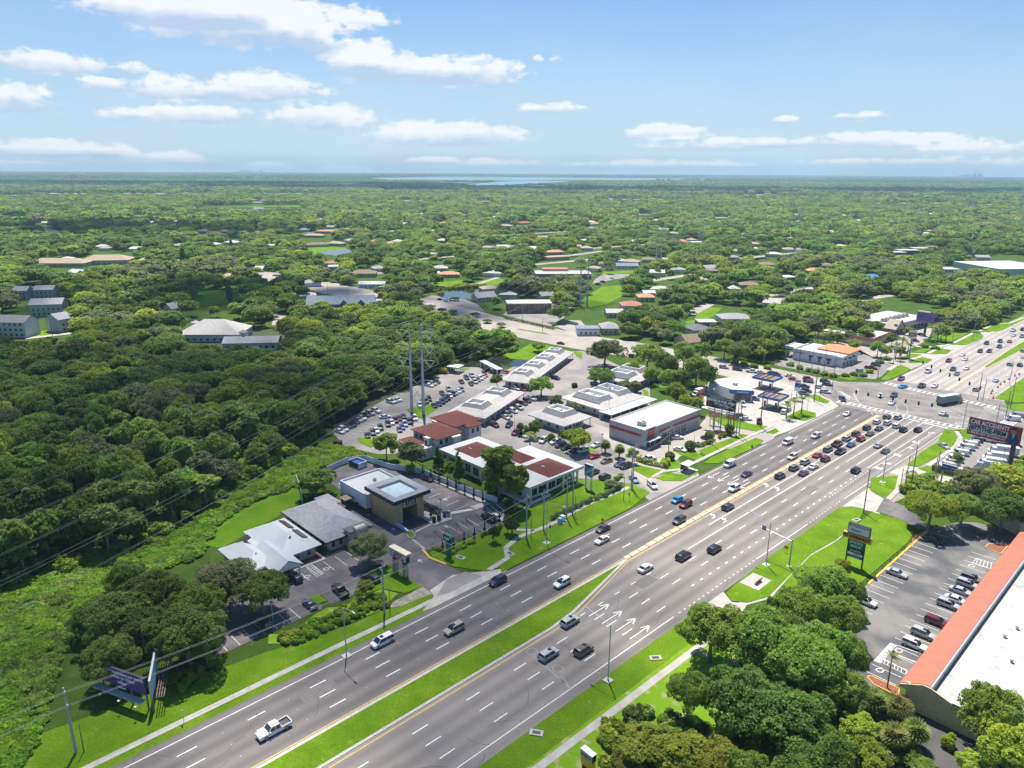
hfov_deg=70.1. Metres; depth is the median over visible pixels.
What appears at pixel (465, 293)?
pond
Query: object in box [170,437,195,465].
tree
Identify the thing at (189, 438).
tree
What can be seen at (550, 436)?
shrub
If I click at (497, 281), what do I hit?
lawn
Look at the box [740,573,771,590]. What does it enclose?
concrete pad
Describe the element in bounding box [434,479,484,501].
vacuum island
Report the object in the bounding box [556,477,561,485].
window
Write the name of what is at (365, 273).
house
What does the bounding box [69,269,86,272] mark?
house
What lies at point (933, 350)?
pavement
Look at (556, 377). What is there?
suv
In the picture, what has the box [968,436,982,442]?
suv
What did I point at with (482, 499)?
vacuum arch
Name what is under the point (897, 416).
suv
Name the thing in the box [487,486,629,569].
pavement
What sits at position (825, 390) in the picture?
suv
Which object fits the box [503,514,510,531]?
tree
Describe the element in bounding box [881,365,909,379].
lawn
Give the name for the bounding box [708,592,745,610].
driveway apron
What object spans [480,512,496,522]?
suv
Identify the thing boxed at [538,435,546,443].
suv
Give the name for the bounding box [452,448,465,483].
tree
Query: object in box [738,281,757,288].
house
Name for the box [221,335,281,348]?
hall wing
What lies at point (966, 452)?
van
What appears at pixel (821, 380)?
suv
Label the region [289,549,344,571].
walkway
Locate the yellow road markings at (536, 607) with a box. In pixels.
[252,341,1021,767]
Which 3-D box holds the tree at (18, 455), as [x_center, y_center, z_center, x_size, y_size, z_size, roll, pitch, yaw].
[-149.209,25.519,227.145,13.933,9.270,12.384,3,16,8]
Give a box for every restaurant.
[784,342,861,366]
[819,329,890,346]
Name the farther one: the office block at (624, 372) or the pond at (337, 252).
the pond at (337, 252)
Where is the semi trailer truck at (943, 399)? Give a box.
[936,392,962,405]
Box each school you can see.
[534,270,591,278]
[542,267,568,270]
[890,251,907,254]
[893,249,920,254]
[908,247,925,252]
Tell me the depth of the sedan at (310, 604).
161.75 m
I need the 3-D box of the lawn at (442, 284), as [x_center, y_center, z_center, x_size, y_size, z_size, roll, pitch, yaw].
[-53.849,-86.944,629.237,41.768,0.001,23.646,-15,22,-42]
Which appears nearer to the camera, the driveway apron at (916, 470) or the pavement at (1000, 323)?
the driveway apron at (916, 470)
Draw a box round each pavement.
[81,599,433,767]
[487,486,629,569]
[514,528,533,530]
[532,641,707,767]
[651,468,679,476]
[689,425,773,466]
[731,535,842,607]
[886,465,909,499]
[903,356,923,361]
[926,431,962,465]
[927,333,972,352]
[978,317,1023,330]
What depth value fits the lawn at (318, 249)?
893.99 m
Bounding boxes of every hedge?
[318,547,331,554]
[432,539,475,553]
[481,522,503,537]
[504,316,555,328]
[549,482,623,519]
[551,319,563,325]
[612,473,623,479]
[636,456,670,467]
[696,438,715,446]
[717,430,732,438]
[736,357,776,363]
[905,470,939,479]
[923,338,936,341]
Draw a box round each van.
[723,458,735,467]
[782,436,793,445]
[924,367,931,372]
[939,461,957,466]
[945,454,963,462]
[951,448,969,455]
[957,443,974,450]
[960,440,977,447]
[1004,415,1020,421]
[1009,411,1023,417]
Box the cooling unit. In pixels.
[637,420,645,426]
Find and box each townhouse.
[0,315,40,337]
[12,286,33,299]
[28,298,68,316]
[33,285,59,297]
[44,311,73,332]
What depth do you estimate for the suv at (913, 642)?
149.27 m
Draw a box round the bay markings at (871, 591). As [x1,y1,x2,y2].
[221,321,995,684]
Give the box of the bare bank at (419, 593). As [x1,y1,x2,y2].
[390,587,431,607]
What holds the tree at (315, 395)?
on the forest floor
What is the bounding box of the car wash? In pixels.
[340,468,429,525]
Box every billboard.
[92,664,149,709]
[148,650,168,711]
[701,394,736,431]
[916,311,944,335]
[967,416,1022,464]
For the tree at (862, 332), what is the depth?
412.66 m
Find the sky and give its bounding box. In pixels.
[0,0,1023,176]
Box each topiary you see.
[665,451,674,459]
[684,440,695,450]
[705,431,714,437]
[724,424,734,431]
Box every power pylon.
[397,322,413,412]
[420,324,434,414]
[574,254,581,305]
[586,255,595,306]
[653,226,657,258]
[660,229,666,257]
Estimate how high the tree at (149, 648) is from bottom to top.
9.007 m
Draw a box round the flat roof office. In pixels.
[505,300,551,312]
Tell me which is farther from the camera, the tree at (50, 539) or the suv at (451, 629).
the tree at (50, 539)
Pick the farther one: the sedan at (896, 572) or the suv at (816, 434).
the suv at (816, 434)
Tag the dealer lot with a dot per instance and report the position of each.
(972, 458)
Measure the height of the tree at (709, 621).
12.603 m
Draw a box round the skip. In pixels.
[333,440,341,444]
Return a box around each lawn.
[31,330,69,338]
[194,288,232,304]
[207,486,300,547]
[218,206,299,207]
[268,589,397,643]
[308,246,345,252]
[309,594,326,603]
[352,567,420,599]
[358,438,373,446]
[407,404,438,418]
[429,478,649,571]
[433,280,461,286]
[465,278,505,287]
[502,342,552,359]
[573,351,581,358]
[581,285,621,306]
[602,270,632,273]
[634,457,680,476]
[642,389,648,396]
[656,473,690,480]
[674,450,702,459]
[685,320,694,324]
[695,307,721,318]
[698,434,747,454]
[705,438,763,462]
[711,417,767,431]
[726,506,863,601]
[766,428,778,433]
[772,512,912,609]
[787,409,815,420]
[807,395,828,402]
[838,376,858,379]
[870,476,897,498]
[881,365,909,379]
[898,354,920,359]
[908,357,930,362]
[909,429,957,466]
[915,349,930,352]
[918,464,933,471]
[927,330,969,344]
[932,348,949,353]
[952,333,983,344]
[953,315,1023,331]
[960,428,972,439]
[995,378,1023,402]
[1001,403,1023,411]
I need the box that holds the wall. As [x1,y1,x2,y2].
[396,522,408,533]
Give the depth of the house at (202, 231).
1097.29 m
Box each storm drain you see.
[529,728,543,736]
[649,655,661,659]
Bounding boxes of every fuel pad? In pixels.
[758,386,783,391]
[764,406,784,412]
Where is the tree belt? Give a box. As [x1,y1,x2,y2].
[0,224,1023,332]
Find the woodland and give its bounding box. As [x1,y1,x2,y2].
[0,302,823,412]
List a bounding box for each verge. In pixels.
[22,594,433,767]
[478,618,702,767]
[527,633,749,767]
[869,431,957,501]
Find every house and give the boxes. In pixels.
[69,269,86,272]
[95,244,109,248]
[98,246,112,250]
[129,246,142,251]
[162,302,182,312]
[196,230,208,233]
[219,230,228,233]
[224,240,239,244]
[248,266,266,271]
[294,292,316,299]
[300,228,309,231]
[304,233,324,237]
[304,279,321,286]
[306,242,328,247]
[315,230,333,233]
[323,260,337,266]
[325,225,335,228]
[328,241,345,245]
[328,265,338,269]
[353,270,377,276]
[358,281,386,287]
[371,265,382,271]
[433,265,447,270]
[438,271,459,277]
[479,285,500,292]
[482,245,492,248]
[483,270,502,276]
[499,291,517,298]
[518,221,530,224]
[536,291,553,299]
[542,255,569,260]
[546,250,564,254]
[580,246,592,250]
[586,266,600,271]
[598,261,607,266]
[598,322,618,334]
[604,309,622,317]
[613,258,624,262]
[614,263,638,268]
[619,301,640,309]
[621,259,640,263]
[636,293,655,301]
[641,257,655,262]
[641,290,655,295]
[649,269,664,275]
[650,286,671,292]
[667,267,685,272]
[673,333,708,345]
[681,323,708,333]
[694,319,716,326]
[702,264,718,269]
[706,267,718,273]
[715,313,750,322]
[725,284,740,290]
[728,255,739,260]
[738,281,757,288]
[759,262,774,265]
[762,297,783,307]
[765,252,781,256]
[780,247,793,251]
[782,275,796,280]
[794,248,810,252]
[804,268,822,273]
[821,263,830,267]
[966,250,974,254]
[972,255,990,259]
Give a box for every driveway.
[877,499,925,528]
[884,351,950,363]
[912,344,962,349]
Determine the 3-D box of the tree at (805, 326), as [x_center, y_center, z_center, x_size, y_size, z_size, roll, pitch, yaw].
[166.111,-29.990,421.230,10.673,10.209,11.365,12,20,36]
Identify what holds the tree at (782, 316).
on the ground at (82, 692)
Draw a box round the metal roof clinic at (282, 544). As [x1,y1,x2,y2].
[218,518,321,575]
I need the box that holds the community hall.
[182,319,252,341]
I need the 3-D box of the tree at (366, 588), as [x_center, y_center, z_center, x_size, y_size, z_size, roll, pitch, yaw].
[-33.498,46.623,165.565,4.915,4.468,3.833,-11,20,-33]
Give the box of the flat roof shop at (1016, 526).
[974,494,1023,534]
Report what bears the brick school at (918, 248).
on the ground at (82, 692)
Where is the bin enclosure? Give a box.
[348,457,366,469]
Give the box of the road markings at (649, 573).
[125,325,1022,767]
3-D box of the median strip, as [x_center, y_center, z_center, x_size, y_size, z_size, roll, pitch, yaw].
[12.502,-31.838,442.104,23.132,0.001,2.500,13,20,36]
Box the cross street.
[233,267,837,396]
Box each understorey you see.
[0,407,337,590]
[596,702,922,767]
[898,455,1023,495]
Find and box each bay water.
[375,177,918,180]
[450,181,565,185]
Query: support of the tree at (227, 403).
on the forest floor
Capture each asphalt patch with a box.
[298,679,338,703]
[481,605,506,618]
[633,575,657,588]
[693,504,711,512]
[794,434,809,442]
[800,485,818,494]
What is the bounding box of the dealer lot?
[937,433,1023,467]
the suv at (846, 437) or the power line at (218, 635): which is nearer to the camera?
the power line at (218, 635)
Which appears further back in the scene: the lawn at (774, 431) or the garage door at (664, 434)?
the lawn at (774, 431)
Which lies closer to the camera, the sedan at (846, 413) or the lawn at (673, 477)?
the lawn at (673, 477)
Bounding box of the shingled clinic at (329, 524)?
[280,497,372,550]
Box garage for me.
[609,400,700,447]
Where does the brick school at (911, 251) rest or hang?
on the ground at (82, 692)
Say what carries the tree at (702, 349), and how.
on the ground at (82, 692)
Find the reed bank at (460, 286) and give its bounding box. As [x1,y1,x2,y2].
[426,279,510,291]
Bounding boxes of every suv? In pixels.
[255,616,272,630]
[287,572,303,583]
[338,425,348,431]
[346,420,356,426]
[356,414,367,419]
[364,572,380,583]
[365,409,375,415]
[369,428,376,435]
[377,423,383,429]
[385,420,390,426]
[386,398,395,403]
[392,416,398,422]
[401,420,407,426]
[406,417,412,423]
[411,414,417,420]
[420,473,433,481]
[425,504,441,513]
[443,619,464,635]
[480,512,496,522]
[481,368,490,372]
[488,573,506,586]
[489,420,499,427]
[503,410,512,416]
[505,420,512,427]
[508,407,517,413]
[511,428,519,435]
[514,404,523,409]
[522,397,531,402]
[537,646,559,662]
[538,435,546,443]
[549,437,561,444]
[550,375,560,379]
[552,575,571,588]
[554,440,566,447]
[559,615,579,628]
[573,642,594,657]
[577,446,589,453]
[598,473,611,480]
[619,461,631,469]
[646,479,657,488]
[657,438,670,444]
[671,514,686,524]
[678,498,692,508]
[706,543,721,553]
[719,364,728,368]
[721,502,734,510]
[728,483,740,491]
[774,472,785,479]
[787,452,797,459]
[788,464,799,471]
[798,390,809,395]
[799,458,810,464]
[801,387,811,392]
[810,431,820,438]
[814,384,825,388]
[819,378,830,382]
[820,388,830,393]
[820,455,830,461]
[822,446,832,452]
[839,395,845,401]
[841,435,851,440]
[850,466,861,473]
[851,430,860,436]
[855,368,866,372]
[856,435,865,441]
[862,424,871,430]
[862,596,877,607]
[872,418,881,424]
[882,414,891,418]
[883,419,891,425]
[890,392,897,397]
[892,422,900,428]
[893,414,901,419]
[899,426,907,432]
[901,635,927,652]
[910,624,935,640]
[913,426,922,432]
[923,532,943,544]
[923,612,947,628]
[935,595,959,610]
[955,576,977,589]
[960,571,981,583]
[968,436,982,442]
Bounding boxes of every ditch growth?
[164,656,221,692]
[276,591,388,644]
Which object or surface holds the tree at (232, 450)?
on the forest floor
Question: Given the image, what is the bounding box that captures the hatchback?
[671,495,683,503]
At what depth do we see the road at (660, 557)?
207.53 m
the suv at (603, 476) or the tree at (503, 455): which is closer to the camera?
the tree at (503, 455)
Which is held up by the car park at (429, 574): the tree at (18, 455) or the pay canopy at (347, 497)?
the pay canopy at (347, 497)
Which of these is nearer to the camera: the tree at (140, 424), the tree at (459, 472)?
the tree at (459, 472)
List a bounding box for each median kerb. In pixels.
[255,559,626,767]
[945,341,1022,390]
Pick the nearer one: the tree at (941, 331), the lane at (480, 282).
the tree at (941, 331)
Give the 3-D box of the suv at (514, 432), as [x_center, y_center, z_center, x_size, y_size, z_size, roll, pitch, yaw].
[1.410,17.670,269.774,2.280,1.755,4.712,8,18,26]
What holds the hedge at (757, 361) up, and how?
on the ground at (82, 692)
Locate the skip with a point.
(337, 441)
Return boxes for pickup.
[255,715,292,741]
[331,582,349,597]
[368,407,381,412]
[416,401,421,407]
[526,395,536,400]
[640,454,656,461]
[690,393,703,397]
[745,368,757,372]
[756,417,761,424]
[831,439,842,446]
[834,447,846,454]
[864,365,877,369]
[917,383,925,387]
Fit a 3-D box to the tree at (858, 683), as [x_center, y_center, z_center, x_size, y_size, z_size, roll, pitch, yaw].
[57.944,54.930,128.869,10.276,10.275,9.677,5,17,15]
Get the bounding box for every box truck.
[691,387,704,396]
[973,460,999,469]
[976,456,1006,465]
[982,450,1008,459]
[987,444,1019,456]
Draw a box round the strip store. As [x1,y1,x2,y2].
[895,532,1023,743]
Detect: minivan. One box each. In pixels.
[370,631,395,648]
[674,550,691,561]
[943,458,960,465]
[954,446,971,452]
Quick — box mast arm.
[761,525,792,567]
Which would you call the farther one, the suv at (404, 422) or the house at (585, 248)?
the house at (585, 248)
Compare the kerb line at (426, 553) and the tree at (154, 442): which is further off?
the tree at (154, 442)
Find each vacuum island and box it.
[420,509,451,524]
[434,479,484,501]
[471,502,490,509]
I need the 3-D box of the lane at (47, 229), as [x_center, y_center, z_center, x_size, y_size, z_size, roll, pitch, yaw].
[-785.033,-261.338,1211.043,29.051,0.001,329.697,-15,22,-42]
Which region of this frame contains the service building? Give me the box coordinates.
[941,267,961,275]
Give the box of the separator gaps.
[627,417,875,555]
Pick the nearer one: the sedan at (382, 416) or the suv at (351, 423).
the suv at (351, 423)
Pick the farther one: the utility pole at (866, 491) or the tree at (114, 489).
the utility pole at (866, 491)
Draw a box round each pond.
[218,207,295,208]
[312,249,351,255]
[437,287,478,298]
[461,356,527,366]
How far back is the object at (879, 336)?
416.32 m
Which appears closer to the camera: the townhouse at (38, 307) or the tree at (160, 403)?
the tree at (160, 403)
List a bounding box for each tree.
[0,395,12,408]
[0,401,11,409]
[0,407,21,423]
[0,422,21,428]
[0,429,15,451]
[0,438,12,458]
[0,455,21,480]
[0,478,28,498]
[0,489,12,499]
[0,496,18,519]
[0,518,23,531]
[0,519,32,566]
[0,523,47,567]
[3,428,16,455]
[3,468,38,486]
[8,498,25,517]
[9,440,35,453]
[11,408,32,417]
[11,423,44,446]
[11,457,23,468]
[12,412,49,431]
[13,452,23,467]
[14,486,45,514]
[15,390,42,408]
[18,394,56,414]
[20,455,46,468]
[21,508,76,542]
[22,442,58,468]
[23,508,73,554]
[29,461,72,500]
[35,402,58,414]
[36,414,73,438]
[38,411,59,415]
[40,384,58,404]
[42,430,67,446]
[42,479,73,502]
[43,442,70,466]
[52,494,80,508]
[52,498,93,536]
[53,397,87,415]
[58,444,90,479]
[62,452,111,488]
[64,407,85,419]
[64,417,83,431]
[64,606,99,637]
[66,431,84,443]
[70,436,105,448]
[71,425,95,434]
[71,590,154,644]
[72,430,98,446]
[74,488,122,511]
[77,482,96,493]
[79,502,118,550]
[80,632,142,680]
[82,478,129,510]
[83,403,111,423]
[83,411,108,435]
[89,395,123,410]
[89,442,132,456]
[94,452,134,481]
[96,428,117,444]
[98,390,131,411]
[100,559,145,592]
[106,409,128,425]
[106,413,131,427]
[108,507,152,541]
[110,423,121,428]
[112,419,134,446]
[113,444,135,464]
[115,605,166,648]
[118,470,147,483]
[120,479,154,511]
[122,567,186,612]
[124,437,150,460]
[129,417,160,441]
[130,395,143,411]
[130,638,140,647]
[132,430,147,460]
[132,444,164,464]
[133,463,153,481]
[134,454,148,466]
[135,398,151,412]
[135,404,149,418]
[135,482,155,520]
[140,629,191,669]
[141,601,228,665]
[143,407,162,422]
[143,427,168,457]
[147,456,187,482]
[150,395,171,415]
[151,473,189,512]
[156,421,175,432]
[159,466,200,495]
[160,436,190,457]
[161,405,181,423]
[163,425,184,439]
[165,435,203,455]
[166,408,201,437]
[168,580,227,613]
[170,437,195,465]
[172,393,194,407]
[179,245,186,260]
[179,404,191,410]
[185,450,215,473]
[190,635,220,663]
[191,402,206,437]
[191,474,221,504]
[192,408,220,436]
[193,557,259,610]
[195,440,206,452]
[197,420,207,436]
[200,458,240,480]
[202,422,219,439]
[204,432,229,459]
[208,430,238,443]
[211,443,239,458]
[216,400,242,413]
[216,405,241,430]
[223,416,237,439]
[225,282,232,301]
[230,568,290,614]
[234,411,260,444]
[238,402,270,424]
[242,423,278,442]
[244,442,269,462]
[253,432,286,452]
[260,399,288,426]
[281,418,304,438]
[284,402,318,428]
[294,396,325,414]
[294,468,336,496]
[305,387,331,425]
[348,532,388,565]
[355,580,374,597]
[372,432,398,460]
[395,439,426,462]
[432,445,445,471]
[443,461,454,479]
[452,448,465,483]
[480,444,515,498]
[481,447,502,494]
[488,525,500,538]
[489,374,502,382]
[503,464,529,509]
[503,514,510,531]
[505,518,519,529]
[516,422,523,430]
[522,425,530,437]
[523,431,538,445]
[528,376,553,396]
[528,420,542,436]
[531,342,545,351]
[548,394,562,404]
[558,430,567,439]
[563,427,591,449]
[570,402,579,408]
[586,339,628,366]
[587,367,614,383]
[599,439,610,452]
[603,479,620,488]
[607,748,640,767]
[614,444,624,457]
[618,721,686,767]
[619,380,631,387]
[625,447,638,457]
[628,361,639,367]
[631,342,664,366]
[631,380,641,391]
[642,367,657,384]
[652,352,679,370]
[656,728,707,767]
[657,369,674,390]
[664,382,686,401]
[666,670,713,716]
[668,370,693,387]
[672,341,697,369]
[674,602,743,662]
[677,394,690,404]
[683,354,709,386]
[688,397,704,408]
[692,735,738,767]
[693,342,712,356]
[698,365,718,391]
[702,663,773,737]
[712,338,735,358]
[717,602,808,669]
[724,747,773,767]
[725,325,762,340]
[727,342,752,364]
[740,680,836,762]
[743,337,769,358]
[756,308,782,316]
[760,327,787,343]
[761,627,849,699]
[765,595,783,615]
[769,310,797,322]
[771,738,831,767]
[775,585,822,623]
[779,401,793,418]
[783,614,807,628]
[788,397,801,415]
[790,324,809,340]
[792,564,854,602]
[795,304,816,314]
[797,394,811,413]
[806,619,862,663]
[809,723,860,767]
[813,666,872,720]
[815,594,868,633]
[816,307,830,315]
[826,329,836,342]
[831,333,845,343]
[834,558,851,573]
[835,578,867,602]
[837,631,870,671]
[838,711,880,741]
[844,330,857,337]
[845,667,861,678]
[846,339,861,347]
[851,734,892,767]
[857,325,875,336]
[866,684,887,713]
[867,321,882,329]
[869,341,886,356]
[879,720,910,749]
[882,347,892,356]
[883,650,902,687]
[885,333,899,345]
[885,693,915,721]
[892,342,903,359]
[892,346,906,357]
[896,337,908,356]
[901,716,931,745]
[903,327,916,331]
[903,342,915,358]
[903,489,965,530]
[909,754,938,767]
[926,325,937,338]
[933,325,951,340]
[947,492,987,527]
[949,466,1002,494]
[951,452,963,462]
[954,747,998,767]
[956,679,1023,752]
[976,715,1023,767]
[980,487,1023,530]
[984,461,1023,494]
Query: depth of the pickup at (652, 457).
245.33 m
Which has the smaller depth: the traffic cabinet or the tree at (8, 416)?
the traffic cabinet
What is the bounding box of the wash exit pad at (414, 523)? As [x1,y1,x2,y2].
[402,514,430,532]
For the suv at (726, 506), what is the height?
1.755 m
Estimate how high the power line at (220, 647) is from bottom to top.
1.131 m
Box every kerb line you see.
[422,548,445,564]
[867,530,927,584]
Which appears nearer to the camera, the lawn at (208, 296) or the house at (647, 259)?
the lawn at (208, 296)
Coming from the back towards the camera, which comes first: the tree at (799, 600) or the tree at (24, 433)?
the tree at (24, 433)
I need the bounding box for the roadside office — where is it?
[575,325,599,335]
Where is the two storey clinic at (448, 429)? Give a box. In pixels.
[397,410,481,460]
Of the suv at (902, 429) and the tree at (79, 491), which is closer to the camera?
the tree at (79, 491)
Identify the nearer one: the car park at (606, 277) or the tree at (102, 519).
the tree at (102, 519)
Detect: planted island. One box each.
[290,551,322,569]
[406,530,415,538]
[866,675,899,694]
[906,530,929,547]
[985,543,1009,554]
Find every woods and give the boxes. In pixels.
[0,171,1023,183]
[0,177,1023,199]
[0,191,1023,242]
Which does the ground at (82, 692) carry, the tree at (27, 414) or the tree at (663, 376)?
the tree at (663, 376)
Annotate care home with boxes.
[38,258,92,266]
[84,254,134,264]
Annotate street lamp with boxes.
[341,608,355,658]
[542,502,565,544]
[585,607,613,683]
[749,511,770,566]
[872,441,887,482]
[957,395,967,429]
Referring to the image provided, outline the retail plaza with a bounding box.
[852,310,931,332]
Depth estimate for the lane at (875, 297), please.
569.02 m
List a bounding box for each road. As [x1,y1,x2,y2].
[111,536,624,767]
[322,560,711,767]
[578,406,878,556]
[627,415,944,598]
[814,380,1023,432]
[893,315,1023,400]
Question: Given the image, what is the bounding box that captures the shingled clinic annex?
[314,494,341,504]
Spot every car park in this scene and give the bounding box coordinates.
[215,463,505,655]
[334,351,662,499]
[424,295,483,310]
[504,305,570,326]
[557,320,583,331]
[592,274,629,283]
[593,415,774,492]
[774,350,892,378]
[806,522,1016,687]
[830,326,934,369]
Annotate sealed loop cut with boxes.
[526,648,570,687]
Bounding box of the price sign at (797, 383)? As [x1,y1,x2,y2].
[794,379,800,396]
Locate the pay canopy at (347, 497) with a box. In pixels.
[339,494,354,508]
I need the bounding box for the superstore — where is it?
[953,261,1023,276]
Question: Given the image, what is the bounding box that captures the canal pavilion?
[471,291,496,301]
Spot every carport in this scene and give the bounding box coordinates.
[446,364,463,372]
[480,360,502,374]
[599,396,656,418]
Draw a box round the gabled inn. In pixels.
[306,295,375,315]
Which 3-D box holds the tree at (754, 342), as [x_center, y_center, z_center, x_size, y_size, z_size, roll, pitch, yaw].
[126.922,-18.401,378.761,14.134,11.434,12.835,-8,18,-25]
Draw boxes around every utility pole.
[62,687,77,753]
[78,724,84,751]
[380,563,385,614]
[524,495,529,538]
[542,490,546,530]
[565,475,569,518]
[571,470,575,515]
[630,451,633,488]
[632,447,634,488]
[712,410,717,444]
[736,400,741,435]
[739,399,744,434]
[759,392,765,426]
[813,367,819,400]
[863,469,872,512]
[911,445,920,481]
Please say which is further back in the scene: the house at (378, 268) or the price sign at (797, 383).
the house at (378, 268)
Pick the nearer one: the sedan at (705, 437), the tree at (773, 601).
the tree at (773, 601)
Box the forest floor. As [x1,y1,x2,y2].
[0,328,464,574]
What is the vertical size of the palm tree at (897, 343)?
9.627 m
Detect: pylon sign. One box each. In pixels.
[388,544,411,577]
[443,532,453,557]
[580,745,596,767]
[584,463,593,489]
[725,412,736,430]
[843,521,872,568]
[908,330,916,358]
[940,463,957,481]
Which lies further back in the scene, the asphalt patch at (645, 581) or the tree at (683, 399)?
the tree at (683, 399)
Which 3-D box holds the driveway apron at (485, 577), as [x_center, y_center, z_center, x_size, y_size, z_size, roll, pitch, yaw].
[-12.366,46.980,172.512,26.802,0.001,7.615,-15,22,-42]
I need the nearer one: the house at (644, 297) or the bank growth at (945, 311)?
the bank growth at (945, 311)
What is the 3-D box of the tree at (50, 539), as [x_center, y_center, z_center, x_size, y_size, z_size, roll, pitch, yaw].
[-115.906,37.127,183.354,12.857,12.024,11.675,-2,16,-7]
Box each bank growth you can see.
[435,360,458,373]
[468,339,518,359]
[935,307,1002,327]
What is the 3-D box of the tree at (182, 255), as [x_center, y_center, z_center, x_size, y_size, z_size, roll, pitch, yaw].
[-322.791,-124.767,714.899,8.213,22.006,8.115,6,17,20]
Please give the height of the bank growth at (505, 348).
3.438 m
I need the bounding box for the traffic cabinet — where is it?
[555,517,564,524]
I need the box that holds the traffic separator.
[623,415,878,558]
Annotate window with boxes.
[465,463,470,472]
[473,466,478,476]
[532,488,536,495]
[538,484,545,493]
[548,480,554,489]
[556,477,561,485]
[565,473,571,482]
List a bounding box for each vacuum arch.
[456,524,465,541]
[464,482,474,497]
[473,486,484,501]
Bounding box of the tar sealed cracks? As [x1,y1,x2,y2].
[129,425,882,767]
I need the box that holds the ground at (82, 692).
[0,176,1023,767]
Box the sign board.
[708,411,720,424]
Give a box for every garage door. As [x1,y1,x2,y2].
[662,431,666,438]
[675,426,679,434]
[681,423,685,432]
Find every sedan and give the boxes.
[301,598,318,610]
[334,428,345,433]
[342,423,352,428]
[351,419,360,423]
[360,412,370,416]
[364,432,370,437]
[378,414,390,418]
[396,426,402,431]
[492,513,502,521]
[501,414,510,419]
[519,400,527,405]
[560,444,572,449]
[569,446,576,452]
[588,453,600,458]
[590,381,599,385]
[590,442,600,447]
[594,535,609,544]
[595,524,610,532]
[600,457,612,463]
[613,460,624,467]
[628,475,639,482]
[637,563,653,573]
[670,434,683,439]
[673,446,686,451]
[700,435,713,439]
[714,430,723,435]
[739,416,752,420]
[740,470,752,477]
[797,470,808,476]
[808,463,818,469]
[812,452,822,457]
[822,382,831,385]
[842,411,851,416]
[846,442,855,447]
[865,431,874,435]
[873,443,882,448]
[874,426,883,430]
[880,448,890,453]
[885,567,908,578]
[898,384,907,388]
[937,443,949,448]
[944,593,964,604]
[948,585,971,596]
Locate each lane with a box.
[25,333,70,338]
[44,228,59,232]
[258,272,276,278]
[262,271,280,281]
[271,313,285,327]
[424,275,503,288]
[536,259,587,264]
[567,251,601,255]
[653,273,696,280]
[684,304,713,314]
[740,252,795,258]
[769,287,813,295]
[858,294,893,300]
[860,693,1007,767]
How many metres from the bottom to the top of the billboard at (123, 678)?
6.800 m
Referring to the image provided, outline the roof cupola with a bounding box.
[238,330,248,335]
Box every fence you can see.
[296,475,302,503]
[326,454,496,502]
[564,319,577,324]
[931,464,955,475]
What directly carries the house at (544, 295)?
on the ground at (82, 692)
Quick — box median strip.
[518,329,547,333]
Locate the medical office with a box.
[439,436,583,504]
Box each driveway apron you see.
[423,569,507,610]
[437,572,481,595]
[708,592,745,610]
[842,488,882,511]
[890,466,957,481]
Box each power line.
[0,340,427,555]
[0,368,428,615]
[0,371,392,581]
[1,326,424,523]
[1,388,426,654]
[2,324,398,496]
[3,342,392,524]
[3,386,398,616]
[5,351,401,551]
[11,371,402,580]
[66,569,376,692]
[67,565,383,690]
[68,576,383,704]
[69,579,378,705]
[386,500,522,565]
[388,497,527,563]
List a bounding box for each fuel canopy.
[752,372,782,388]
[757,390,788,407]
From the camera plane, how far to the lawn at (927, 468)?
240.37 m
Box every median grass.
[261,565,617,767]
[985,341,1023,366]
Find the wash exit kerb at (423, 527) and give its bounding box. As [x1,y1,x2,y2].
[415,524,431,531]
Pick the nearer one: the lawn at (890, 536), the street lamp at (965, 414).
the lawn at (890, 536)
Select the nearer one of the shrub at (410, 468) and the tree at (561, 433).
the shrub at (410, 468)
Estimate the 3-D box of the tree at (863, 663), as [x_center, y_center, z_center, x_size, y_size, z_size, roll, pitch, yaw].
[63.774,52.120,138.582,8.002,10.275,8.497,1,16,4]
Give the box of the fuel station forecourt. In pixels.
[703,374,837,435]
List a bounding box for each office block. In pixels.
[447,386,524,425]
[501,347,573,390]
[528,404,591,430]
[561,383,644,417]
[601,363,659,391]
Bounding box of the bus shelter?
[677,460,697,474]
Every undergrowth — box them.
[0,521,216,767]
[176,442,366,545]
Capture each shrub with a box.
[405,463,414,473]
[547,433,554,441]
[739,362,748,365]
[763,365,771,368]
[786,361,793,365]
[841,372,849,376]
[849,371,858,375]
[858,372,867,376]
[865,369,873,372]
[875,359,884,363]
[940,732,956,749]
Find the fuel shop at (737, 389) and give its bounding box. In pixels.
[708,379,753,401]
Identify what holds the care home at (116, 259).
on the ground at (82, 692)

